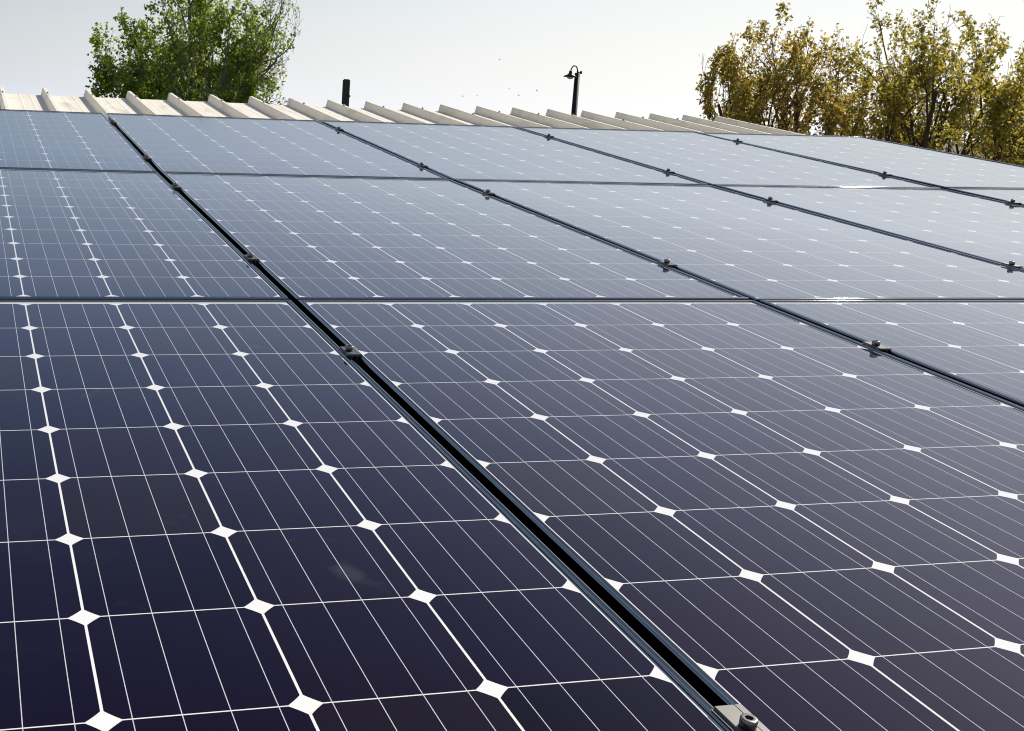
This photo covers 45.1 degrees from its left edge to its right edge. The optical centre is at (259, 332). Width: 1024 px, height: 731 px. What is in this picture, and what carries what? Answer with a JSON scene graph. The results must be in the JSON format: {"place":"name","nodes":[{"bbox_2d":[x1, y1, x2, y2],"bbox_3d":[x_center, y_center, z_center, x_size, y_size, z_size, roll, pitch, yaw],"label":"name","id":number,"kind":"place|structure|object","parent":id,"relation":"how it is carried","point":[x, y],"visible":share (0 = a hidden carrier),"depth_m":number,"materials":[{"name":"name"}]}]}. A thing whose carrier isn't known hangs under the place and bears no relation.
{"place":"outdoors","nodes":[
{"label":"outdoors","id":0,"kind":"place"},
{"bbox_2d":[0,0,1023,142],"label":"sky","id":1,"kind":"structure","parent":0,"point":[639,58],"materials":[{"name":"white"}]},
{"bbox_2d":[881,139,989,157],"bbox_3d":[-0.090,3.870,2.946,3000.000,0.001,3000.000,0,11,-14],"label":"ground","id":2,"kind":"structure","parent":0,"point":[954,148],"depth_m":513.65,"materials":[{"name":"green plant"}]},
{"bbox_2d":[84,0,299,104],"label":"evergreen tree","id":3,"kind":"object","parent":2,"relation":"on","point":[180,57],"visible":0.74,"depth_m":20.51,"materials":[{"name":"green plant"}]},
{"bbox_2d":[342,79,350,106],"bbox_3d":[1.277,-1.544,18.984,0.115,4.897,0.093,0,11,-14],"label":"fence post","id":4,"kind":"object","parent":2,"relation":"on","point":[346,95],"visible":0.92,"depth_m":18.54,"materials":[{"name":"black metal"}]},
{"bbox_2d":[0,86,803,134],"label":"roof","id":5,"kind":"structure","parent":2,"relation":"on","point":[172,104],"depth_m":6.57,"materials":[{"name":"beige metal"}]},
{"bbox_2d":[0,109,156,171],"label":"solar panel","id":6,"kind":"object","parent":5,"relation":"on","point":[38,139],"visible":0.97,"depth_m":4.25,"materials":[{"name":"blue glass"}]},
{"bbox_2d":[0,168,288,299],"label":"solar panel","id":7,"kind":"object","parent":5,"relation":"on","point":[93,235],"visible":0.94,"depth_m":2.62,"materials":[{"name":"blue glass"}]},
{"bbox_2d":[171,183,181,191],"bbox_3d":[-0.242,-0.411,3.452,0.026,0.046,0.043,0,16,-14],"label":"module clamp","id":8,"kind":"object","parent":7,"relation":"attached to","point":[176,186],"visible":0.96,"depth_m":3.44,"materials":[{"name":"metal"}]},
{"bbox_2d":[243,252,258,265],"bbox_3d":[-0.018,-0.148,2.545,0.026,0.046,0.043,0,16,-14],"label":"module clamp","id":9,"kind":"object","parent":7,"relation":"attached to","point":[251,257],"visible":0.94,"depth_m":2.53,"materials":[{"name":"metal"}]},
{"bbox_2d":[143,155,151,163],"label":"module clamp","id":10,"kind":"object","parent":5,"relation":"attached to","point":[147,157],"visible":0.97,"depth_m":3.99,"materials":[{"name":"metal"}]},
{"bbox_2d":[105,113,448,178],"bbox_3d":[-0.023,-0.725,4.623,0.972,0.041,1.620,-1,17,-14],"label":"solar panel","id":11,"kind":"object","parent":5,"relation":"attached to","point":[206,144],"visible":0.94,"depth_m":4.45,"materials":[{"name":"blue glass"}]},
{"bbox_2d":[0,300,731,730],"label":"solar panel","id":12,"kind":"object","parent":5,"relation":"attached to","point":[252,516],"visible":1,"depth_m":1.17,"materials":[{"name":"blue glass"}]},
{"bbox_2d":[339,344,361,363],"bbox_3d":[0.144,0.043,1.889,0.026,0.046,0.043,0,16,-14],"label":"module clamp","id":13,"kind":"object","parent":12,"relation":"attached to","point":[352,352],"visible":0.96,"depth_m":1.88,"materials":[{"name":"metal"}]},
{"bbox_2d":[711,704,769,730],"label":"module clamp","id":14,"kind":"object","parent":12,"relation":"attached to","point":[737,717],"visible":1,"depth_m":0.93,"materials":[{"name":"metal"}]},
{"bbox_2d":[417,162,427,167],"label":"module clamp","id":15,"kind":"object","parent":5,"relation":"attached to","point":[421,164],"visible":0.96,"depth_m":4.22,"materials":[{"name":"metal"}]},
{"bbox_2d":[162,172,749,306],"bbox_3d":[0.353,-0.269,3.101,0.972,0.041,1.620,0,16,-14],"label":"solar panel","id":16,"kind":"object","parent":5,"relation":"attached to","point":[331,238],"visible":0.93,"depth_m":2.83,"materials":[{"name":"blue glass"}]},
{"bbox_2d":[483,189,494,195],"bbox_3d":[0.712,-0.422,3.698,0.026,0.046,0.043,0,16,-14],"label":"module clamp","id":17,"kind":"object","parent":16,"relation":"attached to","point":[487,191],"visible":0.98,"depth_m":3.69,"materials":[{"name":"metal"}]},
{"bbox_2d":[658,259,677,267],"bbox_3d":[0.945,-0.147,2.756,0.026,0.046,0.043,0,16,-14],"label":"module clamp","id":18,"kind":"object","parent":16,"relation":"attached to","point":[666,262],"visible":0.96,"depth_m":2.75,"materials":[{"name":"metal"}]},
{"bbox_2d":[319,120,708,184],"bbox_3d":[0.935,-0.735,4.857,0.972,0.039,1.620,-1,17,-14],"label":"solar panel","id":19,"kind":"object","parent":5,"relation":"attached to","point":[453,152],"visible":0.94,"depth_m":4.69,"materials":[{"name":"blue glass"}]},
{"bbox_2d":[298,300,1023,730],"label":"solar panel","id":20,"kind":"object","parent":5,"relation":"attached to","point":[770,518],"visible":0.96,"depth_m":1.45,"materials":[{"name":"blue glass"}]},
{"bbox_2d":[862,340,890,352],"bbox_3d":[1.101,0.036,2.124,0.026,0.046,0.043,0,16,-14],"label":"module clamp","id":21,"kind":"object","parent":20,"relation":"attached to","point":[875,344],"visible":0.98,"depth_m":2.11,"materials":[{"name":"metal"}]},
{"bbox_2d":[516,126,940,188],"bbox_3d":[1.893,-0.748,5.090,0.972,0.042,1.620,-1,17,-14],"label":"solar panel","id":22,"kind":"object","parent":5,"relation":"attached to","point":[706,158],"visible":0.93,"depth_m":4.93,"materials":[{"name":"blue glass"}]},
{"bbox_2d":[454,179,1023,301],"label":"solar panel","id":23,"kind":"object","parent":5,"relation":"attached to","point":[753,248],"visible":0.93,"depth_m":3.11,"materials":[{"name":"blue glass"}]},
{"bbox_2d":[764,197,777,202],"bbox_3d":[1.677,-0.422,3.902,0.026,0.046,0.043,0,16,-14],"label":"module clamp","id":24,"kind":"object","parent":23,"relation":"attached to","point":[771,199],"visible":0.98,"depth_m":3.89,"materials":[{"name":"metal"}]},
{"bbox_2d":[1001,261,1022,268],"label":"module clamp","id":25,"kind":"object","parent":23,"relation":"attached to","point":[1011,263],"visible":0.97,"depth_m":2.99,"materials":[{"name":"metal"}]},
{"bbox_2d":[699,132,1023,188],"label":"solar panel","id":26,"kind":"object","parent":5,"relation":"on","point":[937,168],"visible":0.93,"depth_m":5.27,"materials":[{"name":"blue glass"}]},
{"bbox_2d":[714,185,1023,269],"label":"solar panel","id":27,"kind":"object","parent":5,"relation":"attached to","point":[980,227],"visible":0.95,"depth_m":3.82,"materials":[{"name":"blue glass"}]},
{"bbox_2d":[1005,199,1020,204],"bbox_3d":[2.631,-0.442,4.151,0.026,0.046,0.043,0,16,-14],"label":"module clamp","id":28,"kind":"object","parent":27,"relation":"attached to","point":[1013,201],"visible":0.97,"depth_m":4.14,"materials":[{"name":"metal"}]},
{"bbox_2d":[759,300,1023,406],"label":"solar panel","id":29,"kind":"object","parent":5,"relation":"attached to","point":[978,344],"visible":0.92,"depth_m":2.28,"materials":[{"name":"blue glass"}]},
{"bbox_2d":[947,188,1023,205],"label":"solar panel","id":30,"kind":"object","parent":5,"relation":"on","point":[1007,194],"visible":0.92,"depth_m":4.38,"materials":[{"name":"blue glass"}]},
{"bbox_2d":[563,65,581,115],"bbox_3d":[5.136,-1.844,20.275,0.308,5.313,0.225,3,11,6],"label":"street lamp","id":31,"kind":"object","parent":2,"relation":"on","point":[570,75],"visible":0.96,"depth_m":19.86,"materials":[{"name":"black metal"}]},
{"bbox_2d":[695,2,874,135],"bbox_3d":[7.822,-1.829,18.178,2.591,6.265,2.480,8,12,27],"label":"autumn tree","id":32,"kind":"object","parent":2,"relation":"on","point":[746,104],"visible":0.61,"depth_m":17.49,"materials":[{"name":"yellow plant"}]},
{"bbox_2d":[822,0,1012,158],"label":"autumn tree","id":33,"kind":"object","parent":2,"relation":"on","point":[894,94],"visible":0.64,"depth_m":17.88,"materials":[{"name":"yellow plant"}]},
{"bbox_2d":[934,41,1023,165],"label":"autumn tree","id":34,"kind":"object","parent":2,"relation":"on","point":[1006,141],"visible":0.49,"depth_m":15.85,"materials":[{"name":"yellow plant"}]}
]}

